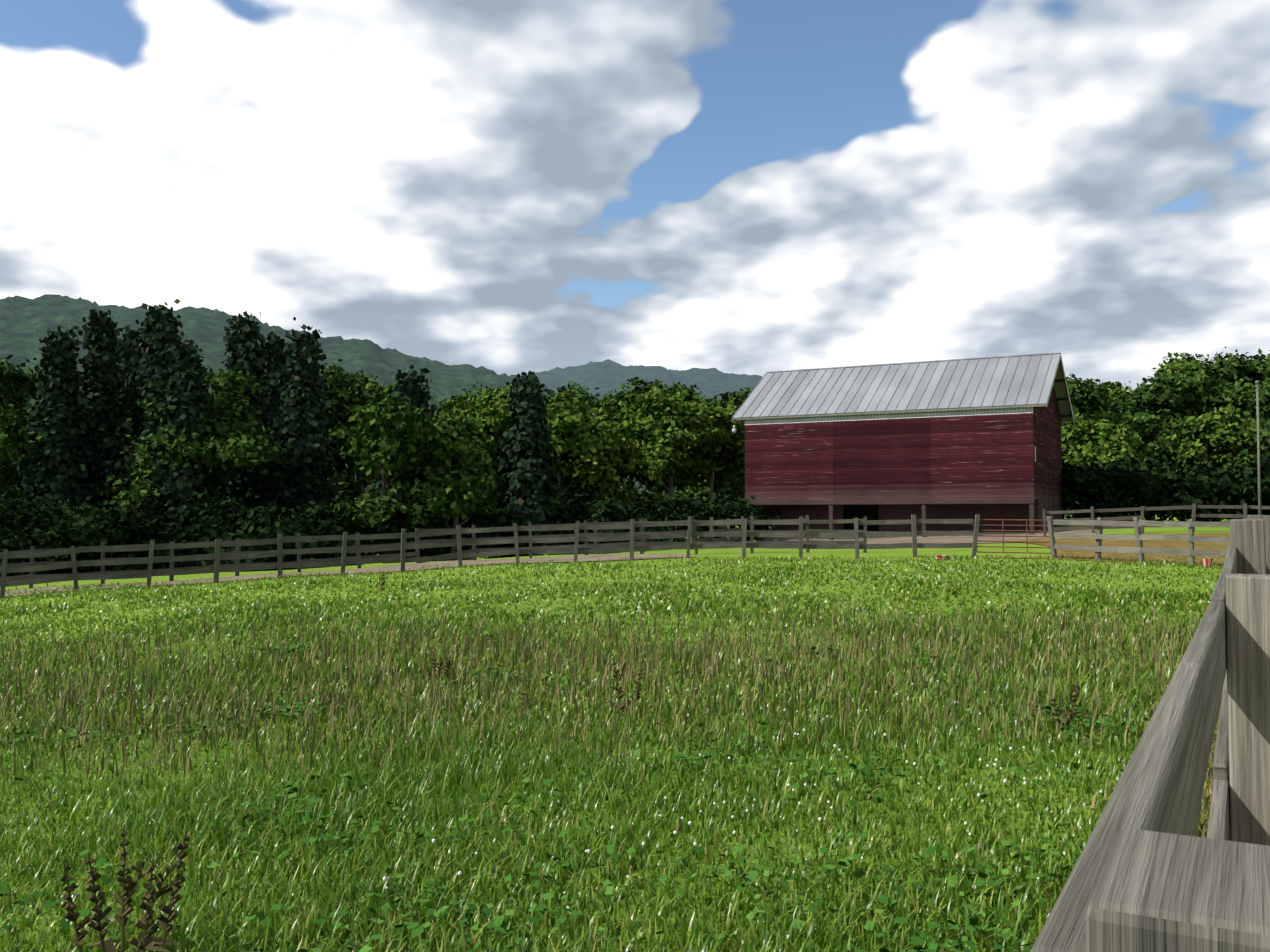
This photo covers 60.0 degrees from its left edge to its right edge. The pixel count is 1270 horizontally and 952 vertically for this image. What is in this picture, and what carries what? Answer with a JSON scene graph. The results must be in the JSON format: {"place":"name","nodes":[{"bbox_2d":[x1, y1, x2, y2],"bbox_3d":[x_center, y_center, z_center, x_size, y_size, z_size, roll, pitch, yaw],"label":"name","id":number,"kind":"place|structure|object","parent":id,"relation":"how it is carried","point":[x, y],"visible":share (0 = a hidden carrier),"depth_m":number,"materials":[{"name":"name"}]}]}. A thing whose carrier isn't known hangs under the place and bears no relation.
{"place":"outdoors","nodes":[
{"label":"outdoors","id":0,"kind":"place"},
{"bbox_2d":[0,294,1160,520],"bbox_3d":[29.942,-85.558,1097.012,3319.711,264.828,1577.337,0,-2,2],"label":"hill terrain","id":1,"kind":"structure","parent":0,"point":[20,322],"depth_m":1075.03,"materials":[{"name":"green plant"}]},
{"bbox_2d":[0,515,1229,951],"bbox_3d":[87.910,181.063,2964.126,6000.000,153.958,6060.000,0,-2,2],"label":"terrain","id":2,"kind":"structure","parent":0,"point":[990,549],"depth_m":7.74,"materials":[{"name":"green plant"}]},
{"bbox_2d":[0,370,31,509],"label":"deciduous tree","id":3,"kind":"object","parent":2,"relation":"on","point":[2,449],"visible":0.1,"depth_m":85.29,"materials":[{"name":"green plant"}]},
{"bbox_2d":[0,499,36,576],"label":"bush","id":4,"kind":"object","parent":2,"relation":"on","point":[1,525],"visible":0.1,"depth_m":57.80,"materials":[{"name":"green plant"}]},
{"bbox_2d":[0,354,48,497],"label":"deciduous tree","id":5,"kind":"object","parent":2,"relation":"on","point":[12,423],"visible":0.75,"depth_m":67.44,"materials":[{"name":"green plant"}]},
{"bbox_2d":[0,482,76,576],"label":"bush","id":6,"kind":"object","parent":2,"relation":"on","point":[19,528],"visible":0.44,"depth_m":55.52,"materials":[{"name":"green plant"}]},
{"bbox_2d":[11,395,83,498],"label":"deciduous tree","id":7,"kind":"object","parent":2,"relation":"on","point":[19,490],"depth_m":83.75,"materials":[{"name":"green plant"}]},
{"bbox_2d":[5,493,90,574],"bbox_3d":[-32.419,3.798,61.088,6.064,5.708,6.172,0,-2,2],"label":"tree","id":8,"kind":"object","parent":2,"relation":"on","point":[64,505],"visible":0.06,"depth_m":60.21,"materials":[{"name":"green plant"}]},
{"bbox_2d":[7,323,102,522],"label":"cedar tree","id":9,"kind":"object","parent":2,"relation":"on","point":[56,464],"visible":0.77,"depth_m":66.28,"materials":[{"name":"green plant"}]},
{"bbox_2d":[18,500,176,574],"bbox_3d":[-27.522,3.555,56.870,6.140,4.716,8.854,-1,-2,22],"label":"bush","id":10,"kind":"object","parent":2,"relation":"on","point":[91,526],"visible":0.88,"depth_m":55.32,"materials":[{"name":"green plant"}]},
{"bbox_2d":[69,309,133,558],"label":"cedar tree","id":11,"kind":"object","parent":2,"relation":"on","point":[103,384],"visible":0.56,"depth_m":70.48,"materials":[{"name":"green plant"}]},
{"bbox_2d":[68,510,168,572],"bbox_3d":[-26.890,4.088,60.742,7.647,4.561,7.351,0,-2,2],"label":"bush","id":12,"kind":"object","parent":2,"relation":"on","point":[92,567],"depth_m":58.97,"materials":[{"name":"green plant"}]},
{"bbox_2d":[60,825,189,951],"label":"dock weed","id":13,"kind":"object","parent":2,"relation":"on","point":[149,941],"visible":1,"depth_m":3.90,"materials":[{"name":"plant"}]},
{"bbox_2d":[110,325,143,552],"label":"cedar tree","id":14,"kind":"object","parent":2,"relation":"on","point":[125,345],"visible":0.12,"depth_m":77.68,"materials":[{"name":"green plant"}]},
{"bbox_2d":[101,299,186,554],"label":"cedar tree","id":15,"kind":"object","parent":2,"relation":"on","point":[160,331],"visible":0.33,"depth_m":68.16,"materials":[{"name":"green plant"}]},
{"bbox_2d":[122,499,214,568],"bbox_3d":[-24.726,3.747,59.669,6.597,4.961,7.542,0,-2,2],"label":"bush","id":16,"kind":"object","parent":2,"relation":"on","point":[173,536],"visible":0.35,"depth_m":57.73,"materials":[{"name":"green plant"}]},
{"bbox_2d":[141,330,225,568],"bbox_3d":[-24.704,-0.868,60.785,5.446,14.388,4.747,-1,-2,33],"label":"cedar tree","id":17,"kind":"object","parent":2,"relation":"on","point":[184,382],"visible":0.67,"depth_m":60.09,"materials":[{"name":"green plant"}]},
{"bbox_2d":[96,359,295,509],"bbox_3d":[-24.160,-0.085,61.950,10.782,13.282,9.013,0,-2,2],"label":"deciduous tree","id":18,"kind":"object","parent":2,"relation":"on","point":[233,442],"visible":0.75,"depth_m":60.31,"materials":[{"name":"green plant"}]},
{"bbox_2d":[199,365,225,394],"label":"deciduous tree","id":19,"kind":"object","parent":2,"relation":"on","point":[208,377],"depth_m":87.35,"materials":[{"name":"green plant"}]},
{"bbox_2d":[164,486,262,571],"bbox_3d":[-21.783,3.191,58.247,7.045,5.267,4.803,-1,-2,36],"label":"bush","id":20,"kind":"object","parent":2,"relation":"on","point":[217,511],"visible":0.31,"depth_m":57.12,"materials":[{"name":"green plant"}]},
{"bbox_2d":[208,311,279,514],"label":"cedar tree","id":21,"kind":"object","parent":2,"relation":"on","point":[242,344],"visible":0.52,"depth_m":67.20,"materials":[{"name":"green plant"}]},
{"bbox_2d":[194,500,337,571],"bbox_3d":[-18.561,3.139,55.507,6.453,4.229,7.520,1,-2,-33],"label":"bush","id":22,"kind":"object","parent":2,"relation":"on","point":[269,524],"visible":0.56,"depth_m":54.41,"materials":[{"name":"green plant"}]},
{"bbox_2d":[257,331,292,570],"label":"cedar tree","id":23,"kind":"object","parent":2,"relation":"on","point":[274,357],"visible":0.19,"depth_m":76.18,"materials":[{"name":"green plant"}]},
{"bbox_2d":[256,317,344,570],"bbox_3d":[-19.299,-1.267,64.668,7.073,16.165,5.530,0,-2,2],"label":"cedar tree","id":24,"kind":"object","parent":2,"relation":"on","point":[300,478],"visible":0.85,"depth_m":63.80,"materials":[{"name":"green plant"}]},
{"bbox_2d":[271,406,378,497],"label":"deciduous tree","id":25,"kind":"object","parent":2,"relation":"on","point":[347,470],"visible":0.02,"depth_m":79.94,"materials":[{"name":"green plant"}]},
{"bbox_2d":[283,497,386,569],"bbox_3d":[-15.421,3.186,56.516,6.090,4.194,6.636,0,-2,2],"label":"bush","id":26,"kind":"object","parent":2,"relation":"on","point":[331,523],"visible":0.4,"depth_m":55.74,"materials":[{"name":"green plant"}]},
{"bbox_2d":[5,554,694,596],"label":"dirt lane","id":27,"kind":"structure","parent":2,"relation":"on","point":[606,557],"depth_m":39.83,"materials":[{"name":"brown soil"}]},
{"bbox_2d":[325,370,379,500],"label":"deciduous tree","id":28,"kind":"object","parent":2,"relation":"on","point":[341,464],"visible":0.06,"depth_m":82.86,"materials":[{"name":"green plant"}]},
{"bbox_2d":[319,359,433,509],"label":"deciduous tree","id":29,"kind":"object","parent":2,"relation":"on","point":[339,384],"visible":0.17,"depth_m":69.53,"materials":[{"name":"green plant"}]},
{"bbox_2d":[378,571,385,592],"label":"dock weed","id":30,"kind":"object","parent":2,"relation":"on","point":[382,584],"visible":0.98,"depth_m":26.14,"materials":[{"name":"green plant"}]},
{"bbox_2d":[329,385,469,563],"bbox_3d":[-12.849,0.391,58.740,7.654,9.972,6.774,2,-3,-41],"label":"deciduous tree","id":31,"kind":"object","parent":2,"relation":"on","point":[390,420],"visible":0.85,"depth_m":57.04,"materials":[{"name":"green plant"}]},
{"bbox_2d":[353,494,456,562],"bbox_3d":[-13.026,3.225,59.785,7.704,4.572,6.651,0,-2,2],"label":"bush","id":32,"kind":"object","parent":2,"relation":"on","point":[394,527],"visible":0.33,"depth_m":58.20,"materials":[{"name":"green plant"}]},
{"bbox_2d":[364,364,452,563],"bbox_3d":[-12.680,-0.193,61.491,4.927,12.085,5.248,1,-2,-21],"label":"cedar tree","id":33,"kind":"object","parent":2,"relation":"on","point":[415,392],"visible":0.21,"depth_m":60.82,"materials":[{"name":"green plant"}]},
{"bbox_2d":[344,392,503,502],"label":"deciduous tree","id":34,"kind":"object","parent":2,"relation":"on","point":[467,398],"depth_m":83.63,"materials":[{"name":"green plant"}]},
{"bbox_2d":[0,515,866,587],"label":"lane fence","id":35,"kind":"object","parent":2,"relation":"on","point":[585,545],"visible":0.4,"depth_m":43.45,"materials":[{"name":"grey wood"}]},
{"bbox_2d":[421,653,451,679],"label":"dock weed","id":36,"kind":"object","parent":2,"relation":"on","point":[439,672],"visible":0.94,"depth_m":10.51,"materials":[{"name":"plant"}]},
{"bbox_2d":[389,408,510,560],"bbox_3d":[-10.374,0.902,60.249,7.329,9.198,8.358,0,-2,2],"label":"deciduous tree","id":37,"kind":"object","parent":2,"relation":"on","point":[443,487],"visible":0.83,"depth_m":58.35,"materials":[{"name":"green plant"}]},
{"bbox_2d":[439,508,471,560],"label":"bush","id":38,"kind":"object","parent":2,"relation":"on","point":[451,521],"depth_m":67.15,"materials":[{"name":"green plant"}]},
{"bbox_2d":[432,394,519,559],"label":"deciduous tree","id":39,"kind":"object","parent":2,"relation":"on","point":[492,418],"visible":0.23,"depth_m":68.67,"materials":[{"name":"green plant"}]},
{"bbox_2d":[0,514,979,598],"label":"fence","id":40,"kind":"object","parent":2,"relation":"on","point":[217,544],"visible":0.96,"depth_m":37.97,"materials":[{"name":"grey wood"}]},
{"bbox_2d":[973,519,1050,553],"bbox_3d":[12.992,2.071,37.825,2.658,1.183,0.043,-1,-2,15],"label":"gate pipe","id":41,"kind":"object","parent":40,"relation":"attached to","point":[1026,536],"visible":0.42,"depth_m":37.81,"materials":[{"name":"red metal"}]},
{"bbox_2d":[444,490,553,559],"bbox_3d":[-8.280,3.345,64.752,8.283,5.101,6.756,2,-3,-43],"label":"bush","id":42,"kind":"object","parent":2,"relation":"on","point":[501,518],"visible":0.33,"depth_m":62.90,"materials":[{"name":"green plant"}]},
{"bbox_2d":[451,383,553,510],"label":"deciduous tree","id":43,"kind":"object","parent":2,"relation":"on","point":[505,392],"visible":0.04,"depth_m":72.80,"materials":[{"name":"green plant"}]},
{"bbox_2d":[459,382,579,520],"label":"deciduous tree","id":44,"kind":"object","parent":2,"relation":"on","point":[489,391],"depth_m":95.53,"materials":[{"name":"green plant"}]},
{"bbox_2d":[487,370,577,556],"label":"cedar tree","id":45,"kind":"object","parent":2,"relation":"on","point":[528,473],"visible":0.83,"depth_m":65.61,"materials":[{"name":"green plant"}]},
{"bbox_2d":[522,489,592,554],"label":"bush","id":46,"kind":"object","parent":2,"relation":"on","point":[563,509],"visible":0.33,"depth_m":65.31,"materials":[{"name":"green plant"}]},
{"bbox_2d":[503,392,634,494],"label":"deciduous tree","id":47,"kind":"object","parent":2,"relation":"on","point":[566,420],"visible":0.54,"depth_m":71.35,"materials":[{"name":"green plant"}]},
{"bbox_2d":[0,630,1148,951],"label":"broadleaf weed patches","id":48,"kind":"object","parent":2,"relation":"on","point":[750,874],"visible":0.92,"depth_m":4.66,"materials":[{"name":"green plant"}]},
{"bbox_2d":[547,381,638,496],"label":"deciduous tree","id":49,"kind":"object","parent":2,"relation":"on","point":[578,392],"depth_m":94.74,"materials":[{"name":"green plant"}]},
{"bbox_2d":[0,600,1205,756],"bbox_3d":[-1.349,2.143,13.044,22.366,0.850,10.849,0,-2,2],"label":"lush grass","id":50,"kind":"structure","parent":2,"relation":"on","point":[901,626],"depth_m":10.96,"materials":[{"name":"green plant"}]},
{"bbox_2d":[547,407,661,521],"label":"deciduous tree","id":51,"kind":"object","parent":2,"relation":"on","point":[605,489],"visible":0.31,"depth_m":72.77,"materials":[{"name":"green plant"}]},
{"bbox_2d":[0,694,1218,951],"bbox_3d":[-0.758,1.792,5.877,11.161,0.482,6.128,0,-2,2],"label":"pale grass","id":52,"kind":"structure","parent":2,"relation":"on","point":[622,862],"depth_m":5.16,"materials":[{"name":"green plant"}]},
{"bbox_2d":[0,590,1221,782],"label":"grass seed stalks","id":53,"kind":"object","parent":2,"relation":"on","point":[581,658],"depth_m":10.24,"materials":[{"name":"plant"}]},
{"bbox_2d":[0,553,1223,644],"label":"lush grass","id":54,"kind":"structure","parent":2,"relation":"on","point":[699,601],"depth_m":22.98,"materials":[{"name":"green plant"}]},
{"bbox_2d":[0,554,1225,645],"bbox_3d":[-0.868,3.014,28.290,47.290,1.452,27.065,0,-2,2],"label":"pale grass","id":55,"kind":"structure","parent":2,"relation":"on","point":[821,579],"depth_m":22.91,"materials":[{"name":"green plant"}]},
{"bbox_2d":[578,497,647,553],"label":"bush","id":56,"kind":"object","parent":2,"relation":"on","point":[606,510],"visible":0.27,"depth_m":64.57,"materials":[{"name":"green plant"}]},
{"bbox_2d":[598,661,641,711],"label":"dock weed","id":57,"kind":"object","parent":2,"relation":"on","point":[620,691],"visible":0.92,"depth_m":8.52,"materials":[{"name":"brown plant"}]},
{"bbox_2d":[604,499,681,552],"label":"bush","id":58,"kind":"object","parent":2,"relation":"on","point":[645,517],"visible":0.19,"depth_m":64.78,"materials":[{"name":"green plant"}]},
{"bbox_2d":[590,386,704,498],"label":"deciduous tree","id":59,"kind":"object","parent":2,"relation":"on","point":[616,410],"visible":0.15,"depth_m":78.30,"materials":[{"name":"green plant"}]},
{"bbox_2d":[615,377,717,503],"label":"deciduous tree","id":60,"kind":"object","parent":2,"relation":"on","point":[648,386],"visible":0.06,"depth_m":97.05,"materials":[{"name":"green plant"}]},
{"bbox_2d":[594,516,743,553],"bbox_3d":[2.637,2.807,51.488,10.082,1.820,2.563,2,-3,-43],"label":"fence","id":61,"kind":"object","parent":2,"relation":"on","point":[712,529],"visible":0.27,"depth_m":51.62,"materials":[{"name":"grey wood"}]},
{"bbox_2d":[610,388,730,496],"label":"deciduous tree","id":62,"kind":"object","parent":2,"relation":"on","point":[690,427],"visible":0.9,"depth_m":75.48,"materials":[{"name":"green plant"}]},
{"bbox_2d":[633,487,727,541],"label":"bush","id":63,"kind":"object","parent":2,"relation":"on","point":[667,506],"visible":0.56,"depth_m":66.31,"materials":[{"name":"green plant"}]},
{"bbox_2d":[665,393,744,500],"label":"deciduous tree","id":64,"kind":"object","parent":2,"relation":"on","point":[724,419],"visible":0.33,"depth_m":79.57,"materials":[{"name":"green plant"}]},
{"bbox_2d":[673,397,752,508],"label":"deciduous tree","id":65,"kind":"object","parent":2,"relation":"on","point":[726,463],"visible":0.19,"depth_m":83.21,"materials":[{"name":"green plant"}]},
{"bbox_2d":[672,488,780,541],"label":"bush","id":66,"kind":"object","parent":2,"relation":"on","point":[736,507],"visible":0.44,"depth_m":66.53,"materials":[{"name":"green plant"}]},
{"bbox_2d":[711,387,752,408],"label":"deciduous tree","id":67,"kind":"object","parent":2,"relation":"on","point":[730,398],"depth_m":99.66,"materials":[{"name":"green plant"}]},
{"bbox_2d":[383,680,1102,888],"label":"clover flowers","id":68,"kind":"object","parent":2,"relation":"on","point":[732,816],"visible":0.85,"depth_m":5.30,"materials":[{"name":"beige"}]},
{"bbox_2d":[732,352,1073,540],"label":"barn","id":69,"kind":"structure","parent":2,"relation":"on","point":[968,438],"depth_m":64.58,"materials":[{"name":"red wood"}]},
{"bbox_2d":[934,555,949,559],"bbox_3d":[10.166,2.699,36.482,0.509,0.130,0.509,0,-2,2],"label":"red feed pan","id":70,"kind":"object","parent":2,"relation":"on","point":[938,557],"visible":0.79,"depth_m":36.33,"materials":[{"name":"red plastic"}]},
{"bbox_2d":[1051,682,1079,729],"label":"dock weed","id":71,"kind":"object","parent":2,"relation":"on","point":[1075,695],"visible":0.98,"depth_m":7.46,"materials":[{"name":"brown plant"}]},
{"bbox_2d":[1061,373,1124,513],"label":"deciduous tree","id":72,"kind":"object","parent":2,"relation":"on","point":[1086,395],"visible":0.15,"depth_m":87.29,"materials":[{"name":"green plant"}]},
{"bbox_2d":[1059,455,1133,520],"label":"bush","id":73,"kind":"object","parent":2,"relation":"on","point":[1074,477],"visible":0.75,"depth_m":69.25,"materials":[{"name":"green plant"}]},
{"bbox_2d":[976,556,1223,565],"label":"dry grass","id":74,"kind":"structure","parent":2,"relation":"on","point":[1095,560],"depth_m":36.30,"materials":[{"name":"plant"}]},
{"bbox_2d":[1081,378,1140,412],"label":"deciduous tree","id":75,"kind":"object","parent":2,"relation":"on","point":[1112,388],"visible":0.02,"depth_m":93.68,"materials":[{"name":"green plant"}]},
{"bbox_2d":[1007,576,1222,848],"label":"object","id":76,"kind":"structure","parent":2,"relation":"on","point":[1209,774],"depth_m":5.44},
{"bbox_2d":[1007,533,1230,564],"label":"dirt ground","id":77,"kind":"structure","parent":2,"relation":"on","point":[1177,544],"depth_m":45.56,"materials":[{"name":"brown soil"}]},
{"bbox_2d":[1061,411,1177,497],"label":"deciduous tree","id":78,"kind":"object","parent":2,"relation":"on","point":[1101,446],"visible":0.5,"depth_m":75.44,"materials":[{"name":"green plant"}]},
{"bbox_2d":[1068,453,1218,521],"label":"bush","id":79,"kind":"object","parent":2,"relation":"on","point":[1175,488],"visible":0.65,"depth_m":69.16,"materials":[{"name":"green plant"}]},
{"bbox_2d":[1046,516,1246,565],"bbox_3d":[16.011,2.096,34.817,0.639,1.668,6.648,1,-2,-37],"label":"fence section","id":80,"kind":"object","parent":2,"relation":"on","point":[1137,524],"visible":0.88,"depth_m":34.75,"materials":[{"name":"grey wood"}]},
{"bbox_2d":[1031,515,1269,951],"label":"fence","id":81,"kind":"object","parent":2,"relation":"on","point":[1151,872],"visible":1,"depth_m":0.83,"materials":[{"name":"grey wood"}]},
{"bbox_2d":[1083,366,1225,520],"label":"deciduous tree","id":82,"kind":"object","parent":2,"relation":"on","point":[1174,393],"visible":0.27,"depth_m":87.28,"materials":[{"name":"green plant"}]},
{"bbox_2d":[1043,503,1269,535],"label":"fence","id":83,"kind":"object","parent":2,"relation":"on","point":[1194,506],"visible":0.73,"depth_m":55.38,"materials":[{"name":"grey wood"}]},
{"bbox_2d":[1110,409,1217,520],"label":"deciduous tree","id":84,"kind":"object","parent":2,"relation":"on","point":[1149,429],"visible":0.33,"depth_m":77.66,"materials":[{"name":"green plant"}]},
{"bbox_2d":[1131,455,1244,521],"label":"bush","id":85,"kind":"object","parent":2,"relation":"on","point":[1224,486],"visible":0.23,"depth_m":71.79,"materials":[{"name":"green plant"}]},
{"bbox_2d":[1176,602,1217,834],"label":"dry grass","id":86,"kind":"structure","parent":2,"relation":"on","point":[1208,785],"depth_m":5.81,"materials":[{"name":"plant"}]},
{"bbox_2d":[1147,352,1254,520],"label":"deciduous tree","id":87,"kind":"object","parent":2,"relation":"on","point":[1173,364],"visible":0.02,"depth_m":94.75,"materials":[{"name":"green plant"}]},
{"bbox_2d":[1202,558,1212,566],"bbox_3d":[16.636,2.517,31.992,0.276,0.250,0.276,0,-2,2],"label":"red bucket","id":88,"kind":"object","parent":2,"relation":"on","point":[1207,561],"visible":0.83,"depth_m":31.89,"materials":[{"name":"red plastic"}]},
{"bbox_2d":[1158,402,1269,520],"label":"deciduous tree","id":89,"kind":"object","parent":2,"relation":"on","point":[1211,428],"visible":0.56,"depth_m":76.81,"materials":[{"name":"green plant"}]},
{"bbox_2d":[1184,346,1269,518],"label":"deciduous tree","id":90,"kind":"object","parent":2,"relation":"on","point":[1241,372],"visible":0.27,"depth_m":91.73,"materials":[{"name":"green plant"}]},
{"bbox_2d":[1205,449,1269,521],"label":"bush","id":91,"kind":"object","parent":2,"relation":"on","point":[1249,482],"visible":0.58,"depth_m":71.05,"materials":[{"name":"green plant"}]},
{"bbox_2d":[1215,401,1269,459],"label":"deciduous tree","id":92,"kind":"object","parent":2,"relation":"on","point":[1264,412],"depth_m":79.94,"materials":[{"name":"green plant"}]},
{"bbox_2d":[1242,350,1269,419],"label":"deciduous tree","id":93,"kind":"object","parent":2,"relation":"on","point":[1267,379],"visible":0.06,"depth_m":90.92,"materials":[{"name":"green plant"}]},
{"bbox_2d":[1253,380,1261,514],"bbox_3d":[23.412,-0.280,41.298,0.320,6.620,0.140,0,-2,2],"label":"tall pole","id":94,"kind":"object","parent":2,"relation":"on","point":[1257,386],"visible":0.85,"depth_m":41.30,"materials":[{"name":"metal"}]},
{"bbox_2d":[1246,452,1269,511],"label":"deciduous tree","id":95,"kind":"object","parent":2,"relation":"on","point":[1265,502],"visible":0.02,"depth_m":72.84,"materials":[{"name":"green plant"}]},
{"bbox_2d":[1247,418,1269,514],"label":"cedar tree","id":96,"kind":"object","parent":2,"relation":"on","point":[1267,445],"visible":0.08,"depth_m":73.05,"materials":[{"name":"green plant"}]},
{"bbox_2d":[0,0,1269,392],"label":"sky","id":97,"kind":"structure","parent":0,"point":[510,187],"materials":[{"name":"white"}]},
{"bbox_2d":[535,359,762,403],"bbox_3d":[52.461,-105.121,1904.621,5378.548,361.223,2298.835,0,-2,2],"label":"hill terrain","id":98,"kind":"structure","parent":0,"point":[605,376],"depth_m":2281.84,"materials":[{"name":"green plant"}]},
{"bbox_2d":[779,529,1095,543],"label":"barnyard dirt","id":99,"kind":"structure","parent":0,"point":[937,539],"depth_m":59.60,"materials":[{"name":"brown soil"}]}
]}

